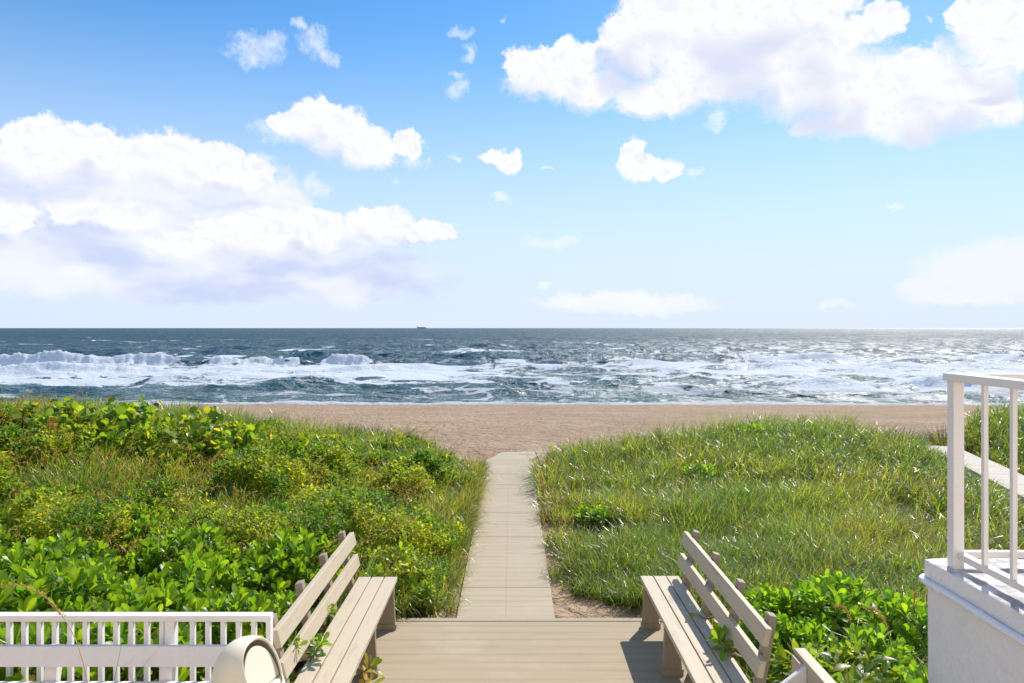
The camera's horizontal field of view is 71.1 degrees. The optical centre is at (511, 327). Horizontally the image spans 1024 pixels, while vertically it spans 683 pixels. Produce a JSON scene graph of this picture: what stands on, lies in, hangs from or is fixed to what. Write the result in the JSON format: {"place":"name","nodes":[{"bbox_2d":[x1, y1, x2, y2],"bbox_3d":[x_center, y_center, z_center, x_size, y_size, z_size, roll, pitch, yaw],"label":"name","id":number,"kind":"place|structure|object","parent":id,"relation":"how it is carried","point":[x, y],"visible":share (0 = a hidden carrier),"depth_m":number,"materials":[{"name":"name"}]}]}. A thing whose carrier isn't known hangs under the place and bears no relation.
{"place":"outdoors","nodes":[
{"label":"outdoors","id":0,"kind":"place"},
{"bbox_2d":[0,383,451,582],"bbox_3d":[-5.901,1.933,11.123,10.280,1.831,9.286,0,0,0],"label":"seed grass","id":1,"kind":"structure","parent":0,"point":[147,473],"depth_m":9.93,"materials":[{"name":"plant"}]},
{"bbox_2d":[457,452,554,617],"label":"path","id":2,"kind":"structure","parent":0,"point":[515,557],"depth_m":8.79,"materials":[{"name":"beige wood"}]},
{"bbox_2d":[0,328,1023,404],"bbox_3d":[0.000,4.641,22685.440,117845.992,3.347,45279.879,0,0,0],"label":"sea","id":3,"kind":"structure","parent":0,"point":[609,366],"depth_m":96.93,"materials":[{"name":"liquid"}]},
{"bbox_2d":[0,0,1023,327],"label":"sky","id":4,"kind":"structure","parent":0,"point":[164,163],"materials":[{"name":"blue"}]},
{"bbox_2d":[12,401,1023,681],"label":"sand","id":5,"kind":"structure","parent":0,"point":[482,431],"depth_m":29.39,"materials":[{"name":"beige sand"}]},
{"bbox_2d":[0,542,9,553],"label":"beach shrub","id":6,"kind":"object","parent":5,"relation":"on","point":[5,545],"visible":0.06,"depth_m":7.13,"materials":[{"name":"green plant"}]},
{"bbox_2d":[0,504,12,526],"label":"beach shrub","id":7,"kind":"object","parent":5,"relation":"on","point":[2,511],"visible":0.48,"depth_m":8.44,"materials":[{"name":"green plant"}]},
{"bbox_2d":[0,481,17,508],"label":"beach shrub","id":8,"kind":"object","parent":5,"relation":"on","point":[12,495],"visible":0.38,"depth_m":9.52,"materials":[{"name":"green plant"}]},
{"bbox_2d":[0,541,59,583],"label":"beach shrub","id":9,"kind":"object","parent":5,"relation":"on","point":[12,557],"visible":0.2,"depth_m":6.43,"materials":[{"name":"green plant"}]},
{"bbox_2d":[0,537,61,555],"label":"beach shrub","id":10,"kind":"object","parent":5,"relation":"on","point":[17,544],"visible":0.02,"depth_m":7.03,"materials":[{"name":"green plant"}]},
{"bbox_2d":[0,526,65,558],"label":"beach shrub","id":11,"kind":"object","parent":5,"relation":"on","point":[8,539],"visible":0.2,"depth_m":7.61,"materials":[{"name":"green plant"}]},
{"bbox_2d":[0,570,80,625],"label":"beach shrub","id":12,"kind":"object","parent":5,"relation":"on","point":[32,603],"visible":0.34,"depth_m":5.37,"materials":[{"name":"green plant"}]},
{"bbox_2d":[4,485,76,516],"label":"beach shrub","id":13,"kind":"object","parent":5,"relation":"on","point":[23,498],"visible":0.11,"depth_m":8.99,"materials":[{"name":"green plant"}]},
{"bbox_2d":[4,397,78,428],"bbox_3d":[-8.434,1.654,13.030,1.028,0.796,0.926,0,0,-6],"label":"sea grape","id":14,"kind":"object","parent":5,"relation":"on","point":[55,403],"visible":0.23,"depth_m":12.80,"materials":[{"name":"green plant"}]},
{"bbox_2d":[0,608,112,680],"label":"beach shrub","id":15,"kind":"object","parent":5,"relation":"on","point":[17,675],"visible":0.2,"depth_m":4.60,"materials":[{"name":"green plant"}]},
{"bbox_2d":[12,405,100,441],"bbox_3d":[-7.696,1.756,12.334,1.116,0.856,1.091,0,0,16],"label":"sea grape","id":16,"kind":"object","parent":5,"relation":"on","point":[61,419],"visible":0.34,"depth_m":12.04,"materials":[{"name":"green plant"}]},
{"bbox_2d":[0,528,120,599],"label":"beach shrub","id":17,"kind":"object","parent":5,"relation":"on","point":[78,548],"visible":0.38,"depth_m":6.88,"materials":[{"name":"green plant"}]},
{"bbox_2d":[4,559,120,623],"bbox_3d":[-3.790,2.350,5.823,1.256,0.958,1.253,0,0,1],"label":"beach shrub","id":18,"kind":"object","parent":5,"relation":"on","point":[83,579],"visible":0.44,"depth_m":5.80,"materials":[{"name":"green plant"}]},
{"bbox_2d":[48,482,96,506],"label":"beach shrub","id":19,"kind":"object","parent":5,"relation":"on","point":[81,490],"visible":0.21,"depth_m":9.46,"materials":[{"name":"green plant"}]},
{"bbox_2d":[50,498,94,519],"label":"beach shrub","id":20,"kind":"object","parent":5,"relation":"on","point":[78,503],"visible":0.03,"depth_m":9.11,"materials":[{"name":"green plant"}]},
{"bbox_2d":[38,427,107,459],"bbox_3d":[-7.148,1.957,11.591,0.850,0.690,0.831,0,0,38],"label":"sea grape","id":21,"kind":"object","parent":5,"relation":"on","point":[86,436],"visible":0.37,"depth_m":11.58,"materials":[{"name":"green plant"}]},
{"bbox_2d":[0,581,157,682],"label":"tall reed","id":22,"kind":"object","parent":5,"relation":"on","point":[42,595],"visible":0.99,"depth_m":4.09,"materials":[{"name":"brown plant"}]},
{"bbox_2d":[50,554,133,602],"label":"beach shrub","id":23,"kind":"object","parent":5,"relation":"on","point":[87,561],"visible":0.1,"depth_m":6.42,"materials":[{"name":"green plant"}]},
{"bbox_2d":[60,593,137,625],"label":"beach shrub","id":24,"kind":"object","parent":5,"relation":"on","point":[78,603],"visible":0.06,"depth_m":5.51,"materials":[{"name":"green plant"}]},
{"bbox_2d":[78,404,157,445],"bbox_3d":[-6.818,1.776,12.580,1.132,0.940,1.256,0,0,10],"label":"sea grape","id":25,"kind":"object","parent":5,"relation":"on","point":[131,416],"visible":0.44,"depth_m":12.46,"materials":[{"name":"green plant"}]},
{"bbox_2d":[35,598,204,680],"bbox_3d":[-2.601,2.357,4.837,1.220,0.942,1.217,0,0,42],"label":"beach shrub","id":26,"kind":"object","parent":5,"relation":"on","point":[183,632],"visible":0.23,"depth_m":4.78,"materials":[{"name":"green plant"}]},
{"bbox_2d":[91,575,161,610],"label":"beach shrub","id":27,"kind":"object","parent":5,"relation":"on","point":[123,587],"visible":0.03,"depth_m":5.96,"materials":[{"name":"green plant"}]},
{"bbox_2d":[102,394,161,430],"bbox_3d":[-7.347,1.698,13.643,1.091,0.889,1.116,0,0,0],"label":"sea grape","id":28,"kind":"object","parent":5,"relation":"on","point":[144,405],"visible":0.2,"depth_m":13.64,"materials":[{"name":"green plant"}]},
{"bbox_2d":[101,416,165,461],"bbox_3d":[-6.266,1.936,12.127,1.022,0.910,1.150,0,0,35],"label":"sea grape","id":29,"kind":"object","parent":5,"relation":"on","point":[121,428],"visible":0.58,"depth_m":11.89,"materials":[{"name":"green plant"}]},
{"bbox_2d":[108,513,171,557],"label":"beach shrub","id":30,"kind":"object","parent":5,"relation":"on","point":[133,530],"visible":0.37,"depth_m":8.08,"materials":[{"name":"green plant"}]},
{"bbox_2d":[105,501,178,535],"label":"beach shrub","id":31,"kind":"object","parent":5,"relation":"on","point":[141,508],"visible":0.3,"depth_m":8.71,"materials":[{"name":"green plant"}]},
{"bbox_2d":[123,533,165,567],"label":"beach shrub","id":32,"kind":"object","parent":5,"relation":"on","point":[153,536],"visible":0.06,"depth_m":7.70,"materials":[{"name":"green plant"}]},
{"bbox_2d":[114,547,175,579],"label":"beach shrub","id":33,"kind":"object","parent":5,"relation":"on","point":[124,565],"visible":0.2,"depth_m":6.96,"materials":[{"name":"green plant"}]},
{"bbox_2d":[116,576,179,589],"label":"beach shrub","id":34,"kind":"object","parent":5,"relation":"on","point":[143,578],"depth_m":6.53,"materials":[{"name":"green plant"}]},
{"bbox_2d":[77,574,219,680],"bbox_3d":[-2.790,2.347,5.317,1.062,0.964,1.096,0,0,9],"label":"beach shrub","id":35,"kind":"object","parent":5,"relation":"on","point":[169,597],"visible":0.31,"depth_m":5.41,"materials":[{"name":"green plant"}]},
{"bbox_2d":[136,517,188,547],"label":"beach shrub","id":36,"kind":"object","parent":5,"relation":"on","point":[169,524],"visible":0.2,"depth_m":8.05,"materials":[{"name":"green plant"}]},
{"bbox_2d":[146,438,205,470],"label":"sea grape","id":37,"kind":"object","parent":5,"relation":"on","point":[194,450],"visible":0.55,"depth_m":11.77,"materials":[{"name":"green plant"}]},
{"bbox_2d":[124,521,240,586],"bbox_3d":[-3.235,2.371,7.065,1.073,0.913,1.116,0,0,2],"label":"beach shrub","id":38,"kind":"object","parent":5,"relation":"on","point":[196,538],"visible":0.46,"depth_m":6.95,"materials":[{"name":"green plant"}]},
{"bbox_2d":[158,406,223,433],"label":"sea grape","id":39,"kind":"object","parent":5,"relation":"on","point":[214,415],"visible":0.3,"depth_m":13.35,"materials":[{"name":"green plant"}]},
{"bbox_2d":[161,417,224,464],"bbox_3d":[-5.644,2.011,12.661,1.063,0.831,1.039,0,0,-37],"label":"sea grape","id":40,"kind":"object","parent":5,"relation":"on","point":[191,436],"visible":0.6,"depth_m":12.45,"materials":[{"name":"green plant"}]},
{"bbox_2d":[144,548,257,609],"bbox_3d":[-2.700,2.369,6.147,1.026,0.920,1.059,0,0,-32],"label":"beach shrub","id":41,"kind":"object","parent":5,"relation":"on","point":[202,571],"visible":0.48,"depth_m":6.14,"materials":[{"name":"green plant"}]},
{"bbox_2d":[172,518,243,548],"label":"beach shrub","id":42,"kind":"object","parent":5,"relation":"on","point":[188,525],"visible":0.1,"depth_m":7.98,"materials":[{"name":"green plant"}]},
{"bbox_2d":[150,584,294,679],"bbox_3d":[-2.195,2.398,5.381,1.015,0.859,0.979,0,0,-33],"label":"beach shrub","id":43,"kind":"object","parent":5,"relation":"on","point":[240,599],"visible":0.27,"depth_m":5.38,"materials":[{"name":"green plant"}]},
{"bbox_2d":[189,580,260,642],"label":"beach shrub","id":44,"kind":"object","parent":5,"relation":"on","point":[226,585],"visible":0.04,"depth_m":6.00,"materials":[{"name":"green plant"}]},
{"bbox_2d":[200,424,264,460],"bbox_3d":[-4.791,2.088,12.530,1.029,0.870,1.142,0,0,-43],"label":"sea grape","id":45,"kind":"object","parent":5,"relation":"on","point":[232,437],"visible":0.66,"depth_m":12.33,"materials":[{"name":"green plant"}]},
{"bbox_2d":[0,400,480,607],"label":"ground cover","id":46,"kind":"object","parent":5,"relation":"on","point":[283,513],"visible":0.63,"depth_m":9.34,"materials":[{"name":"green plant"}]},
{"bbox_2d":[196,667,296,682],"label":"beach shrub","id":47,"kind":"object","parent":5,"relation":"on","point":[201,677],"visible":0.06,"depth_m":4.92,"materials":[{"name":"green plant"}]},
{"bbox_2d":[0,390,502,627],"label":"dune grass","id":48,"kind":"structure","parent":5,"relation":"on","point":[454,504],"depth_m":10.65,"materials":[{"name":"green plant"}]},
{"bbox_2d":[222,543,285,590],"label":"beach shrub","id":49,"kind":"object","parent":5,"relation":"on","point":[228,555],"visible":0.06,"depth_m":7.02,"materials":[{"name":"green plant"}]},
{"bbox_2d":[237,544,321,623],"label":"beach shrub","id":50,"kind":"object","parent":5,"relation":"on","point":[262,563],"visible":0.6,"depth_m":6.54,"materials":[{"name":"green plant"}]},
{"bbox_2d":[258,432,308,458],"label":"sea grape","id":51,"kind":"object","parent":5,"relation":"on","point":[286,440],"visible":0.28,"depth_m":12.77,"materials":[{"name":"green plant"}]},
{"bbox_2d":[248,589,322,652],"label":"beach shrub","id":52,"kind":"object","parent":5,"relation":"on","point":[279,605],"visible":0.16,"depth_m":5.91,"materials":[{"name":"green plant"}]},
{"bbox_2d":[238,525,342,608],"bbox_3d":[-2.118,2.373,6.932,1.059,0.914,1.026,0,0,38],"label":"beach shrub","id":53,"kind":"object","parent":5,"relation":"on","point":[301,543],"visible":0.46,"depth_m":6.86,"materials":[{"name":"green plant"}]},
{"bbox_2d":[289,517,339,547],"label":"beach shrub","id":54,"kind":"object","parent":5,"relation":"on","point":[316,530],"visible":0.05,"depth_m":8.35,"materials":[{"name":"green plant"}]},
{"bbox_2d":[323,422,366,433],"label":"grass tuft","id":55,"kind":"object","parent":5,"relation":"on","point":[346,428],"visible":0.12,"depth_m":17.45,"materials":[{"name":"green plant"}]},
{"bbox_2d":[325,493,365,533],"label":"beach shrub","id":56,"kind":"object","parent":5,"relation":"on","point":[346,506],"visible":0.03,"depth_m":9.48,"materials":[{"name":"green plant"}]},
{"bbox_2d":[349,544,391,579],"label":"lime shrub","id":57,"kind":"object","parent":5,"relation":"on","point":[374,550],"visible":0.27,"depth_m":7.54,"materials":[{"name":"green plant"}]},
{"bbox_2d":[353,422,397,439],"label":"grass tuft","id":58,"kind":"object","parent":5,"relation":"on","point":[377,429],"visible":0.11,"depth_m":17.51,"materials":[{"name":"green plant"}]},
{"bbox_2d":[357,563,397,585],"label":"lime shrub","id":59,"kind":"object","parent":5,"relation":"on","point":[378,572],"visible":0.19,"depth_m":7.13,"materials":[{"name":"green plant"}]},
{"bbox_2d":[370,539,418,578],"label":"lime shrub","id":60,"kind":"object","parent":5,"relation":"on","point":[385,556],"visible":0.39,"depth_m":7.64,"materials":[{"name":"green plant"}]},
{"bbox_2d":[388,425,422,437],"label":"palm seedling","id":61,"kind":"object","parent":5,"relation":"on","point":[401,434],"visible":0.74,"depth_m":16.37,"materials":[{"name":"green plant"}]},
{"bbox_2d":[391,555,438,596],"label":"lime shrub","id":62,"kind":"object","parent":5,"relation":"on","point":[400,561],"visible":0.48,"depth_m":7.24,"materials":[{"name":"green plant"}]},
{"bbox_2d":[401,579,446,615],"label":"lime shrub","id":63,"kind":"object","parent":5,"relation":"on","point":[426,586],"visible":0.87,"depth_m":6.96,"materials":[{"name":"green plant"}]},
{"bbox_2d":[352,622,691,682],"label":"deck","id":64,"kind":"structure","parent":5,"relation":"on","point":[519,652],"depth_m":6.00,"materials":[{"name":"beige wood"}]},
{"bbox_2d":[0,644,227,682],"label":"park bench","id":65,"kind":"object","parent":64,"relation":"on","point":[54,659],"visible":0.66,"depth_m":4.19,"materials":[{"name":"white wood"}]},
{"bbox_2d":[0,612,272,680],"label":"railing","id":66,"kind":"object","parent":64,"relation":"on","point":[168,627],"visible":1,"depth_m":4.32,"materials":[{"name":"white paint"}]},
{"bbox_2d":[210,635,284,682],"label":"litter bin","id":67,"kind":"object","parent":64,"relation":"on","point":[250,659],"visible":1,"depth_m":3.81,"materials":[{"name":"beige plastic"}]},
{"bbox_2d":[273,530,396,682],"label":"park bench","id":68,"kind":"object","parent":64,"relation":"on","point":[367,607],"visible":0.9,"depth_m":5.37,"materials":[{"name":"paint"}]},
{"bbox_2d":[283,631,307,653],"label":"leafy sprig","id":69,"kind":"object","parent":68,"relation":"on","point":[298,639],"visible":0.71,"depth_m":4.70,"materials":[{"name":"green plant"}]},
{"bbox_2d":[291,631,333,679],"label":"leafy sprig","id":70,"kind":"object","parent":68,"relation":"on","point":[319,643],"visible":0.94,"depth_m":4.93,"materials":[{"name":"green plant"}]},
{"bbox_2d":[318,603,337,631],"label":"leafy sprig","id":71,"kind":"object","parent":68,"relation":"on","point":[332,612],"visible":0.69,"depth_m":5.42,"materials":[{"name":"green plant"}]},
{"bbox_2d":[351,652,384,682],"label":"leafy sprig","id":72,"kind":"object","parent":68,"relation":"hanging from","point":[376,660],"visible":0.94,"depth_m":5.05,"materials":[{"name":"green plant"}]},
{"bbox_2d":[396,618,661,621],"bbox_3d":[0.000,2.784,6.699,3.240,0.124,0.071,0,0,0],"label":"deck edge","id":73,"kind":"object","parent":64,"relation":"attached to","point":[521,619],"visible":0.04,"depth_m":6.67,"materials":[{"name":"beige wood"}]},
{"bbox_2d":[640,530,776,682],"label":"park bench","id":74,"kind":"object","parent":64,"relation":"on","point":[668,599],"visible":0.96,"depth_m":5.38,"materials":[{"name":"paint"}]},
{"bbox_2d":[687,603,713,618],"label":"leafy sprig","id":75,"kind":"object","parent":74,"relation":"on","point":[692,614],"visible":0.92,"depth_m":5.61,"materials":[{"name":"green plant"}]},
{"bbox_2d":[705,624,742,660],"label":"leafy sprig","id":76,"kind":"object","parent":74,"relation":"on","point":[718,636],"visible":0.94,"depth_m":4.97,"materials":[{"name":"green plant"}]},
{"bbox_2d":[780,648,835,682],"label":"park bench","id":77,"kind":"object","parent":64,"relation":"on","point":[807,667],"visible":1,"depth_m":4.25,"materials":[{"name":"paint"}]},
{"bbox_2d":[573,502,618,528],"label":"bright shrub","id":78,"kind":"object","parent":5,"relation":"on","point":[585,507],"visible":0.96,"depth_m":9.95,"materials":[{"name":"green plant"}]},
{"bbox_2d":[681,461,724,482],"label":"bright shrub","id":79,"kind":"object","parent":5,"relation":"on","point":[694,466],"visible":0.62,"depth_m":12.21,"materials":[{"name":"green plant"}]},
{"bbox_2d":[697,553,758,600],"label":"tall reed","id":80,"kind":"object","parent":5,"relation":"on","point":[734,578],"visible":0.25,"depth_m":6.94,"materials":[{"name":"green plant"}]},
{"bbox_2d":[735,422,775,439],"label":"bright shrub","id":81,"kind":"object","parent":5,"relation":"on","point":[750,427],"visible":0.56,"depth_m":15.47,"materials":[{"name":"green plant"}]},
{"bbox_2d":[714,607,804,671],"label":"beach shrub","id":82,"kind":"object","parent":5,"relation":"on","point":[781,618],"visible":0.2,"depth_m":5.66,"materials":[{"name":"green plant"}]},
{"bbox_2d":[515,396,1023,682],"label":"dune grass","id":83,"kind":"structure","parent":5,"relation":"on","point":[775,530],"depth_m":10.14,"materials":[{"name":"green plant"}]},
{"bbox_2d":[645,425,678,445],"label":"palm seedling","id":84,"kind":"object","parent":83,"relation":"on","point":[657,432],"visible":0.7,"depth_m":15.36,"materials":[{"name":"green plant"}]},
{"bbox_2d":[778,414,815,429],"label":"palm seedling","id":85,"kind":"object","parent":83,"relation":"on","point":[810,419],"visible":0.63,"depth_m":16.40,"materials":[{"name":"green plant"}]},
{"bbox_2d":[744,580,810,640],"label":"beach shrub","id":86,"kind":"object","parent":5,"relation":"on","point":[763,598],"visible":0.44,"depth_m":6.33,"materials":[{"name":"green plant"}]},
{"bbox_2d":[743,629,821,673],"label":"tall reed","id":87,"kind":"object","parent":5,"relation":"on","point":[778,643],"visible":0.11,"depth_m":5.57,"materials":[{"name":"green plant"}]},
{"bbox_2d":[748,639,850,682],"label":"lance leaf shrub","id":88,"kind":"object","parent":5,"relation":"on","point":[782,664],"visible":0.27,"depth_m":4.96,"materials":[{"name":"green plant"}]},
{"bbox_2d":[778,613,845,661],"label":"beach shrub","id":89,"kind":"object","parent":5,"relation":"on","point":[808,626],"visible":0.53,"depth_m":5.70,"materials":[{"name":"green plant"}]},
{"bbox_2d":[768,577,867,647],"bbox_3d":[2.624,2.489,6.126,0.757,0.679,0.780,0,0,42],"label":"beach shrub","id":90,"kind":"object","parent":5,"relation":"on","point":[812,597],"visible":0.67,"depth_m":6.07,"materials":[{"name":"green plant"}]},
{"bbox_2d":[831,664,855,682],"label":"lance leaf shrub","id":91,"kind":"object","parent":5,"relation":"on","point":[837,677],"visible":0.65,"depth_m":4.49,"materials":[{"name":"green plant"}]},
{"bbox_2d":[810,569,877,636],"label":"beach shrub","id":92,"kind":"object","parent":5,"relation":"on","point":[839,579],"visible":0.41,"depth_m":6.39,"materials":[{"name":"green plant"}]},
{"bbox_2d":[823,661,891,682],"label":"lance leaf shrub","id":93,"kind":"object","parent":5,"relation":"on","point":[861,671],"visible":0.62,"depth_m":4.69,"materials":[{"name":"green plant"}]},
{"bbox_2d":[820,636,900,682],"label":"lance leaf shrub","id":94,"kind":"object","parent":5,"relation":"on","point":[854,653],"visible":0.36,"depth_m":5.02,"materials":[{"name":"green plant"}]},
{"bbox_2d":[819,604,918,681],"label":"tall reed","id":95,"kind":"object","parent":5,"relation":"on","point":[842,606],"visible":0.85,"depth_m":5.21,"materials":[{"name":"green plant"}]},
{"bbox_2d":[834,622,916,673],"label":"beach shrub","id":96,"kind":"object","parent":5,"relation":"on","point":[898,650],"visible":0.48,"depth_m":5.43,"materials":[{"name":"green plant"}]},
{"bbox_2d":[829,605,927,675],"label":"tall reed","id":97,"kind":"object","parent":5,"relation":"on","point":[879,614],"visible":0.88,"depth_m":5.13,"materials":[{"name":"green plant"}]},
{"bbox_2d":[858,591,927,655],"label":"tall reed","id":98,"kind":"object","parent":5,"relation":"on","point":[914,600],"visible":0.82,"depth_m":5.84,"materials":[{"name":"green plant"}]},
{"bbox_2d":[861,588,927,663],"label":"beach shrub","id":99,"kind":"object","parent":5,"relation":"on","point":[887,603],"visible":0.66,"depth_m":5.92,"materials":[{"name":"green plant"}]},
{"bbox_2d":[861,423,934,441],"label":"grass tuft","id":100,"kind":"object","parent":5,"relation":"on","point":[902,433],"visible":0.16,"depth_m":15.72,"materials":[{"name":"green plant"}]},
{"bbox_2d":[876,554,924,575],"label":"bright shrub","id":101,"kind":"object","parent":5,"relation":"on","point":[895,561],"visible":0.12,"depth_m":7.58,"materials":[{"name":"green plant"}]},
{"bbox_2d":[886,659,927,682],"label":"beach shrub","id":102,"kind":"object","parent":5,"relation":"on","point":[914,669],"visible":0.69,"depth_m":4.89,"materials":[{"name":"green plant"}]},
{"bbox_2d":[906,421,972,447],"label":"grass tuft","id":103,"kind":"object","parent":5,"relation":"on","point":[943,438],"visible":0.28,"depth_m":17.31,"materials":[{"name":"green plant"}]},
{"bbox_2d":[918,558,1023,682],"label":"stucco wall","id":104,"kind":"structure","parent":5,"relation":"on","point":[975,625],"depth_m":3.77,"materials":[{"name":"paint"}]},
{"bbox_2d":[943,373,1023,592],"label":"terrace railing","id":105,"kind":"object","parent":104,"relation":"on","point":[958,556],"visible":1,"depth_m":3.91,"materials":[{"name":"beige paint"}]},
{"bbox_2d":[925,445,1023,502],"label":"walkway","id":106,"kind":"structure","parent":5,"relation":"on","point":[996,471],"depth_m":13.44,"materials":[{"name":"beige wood"}]}
]}

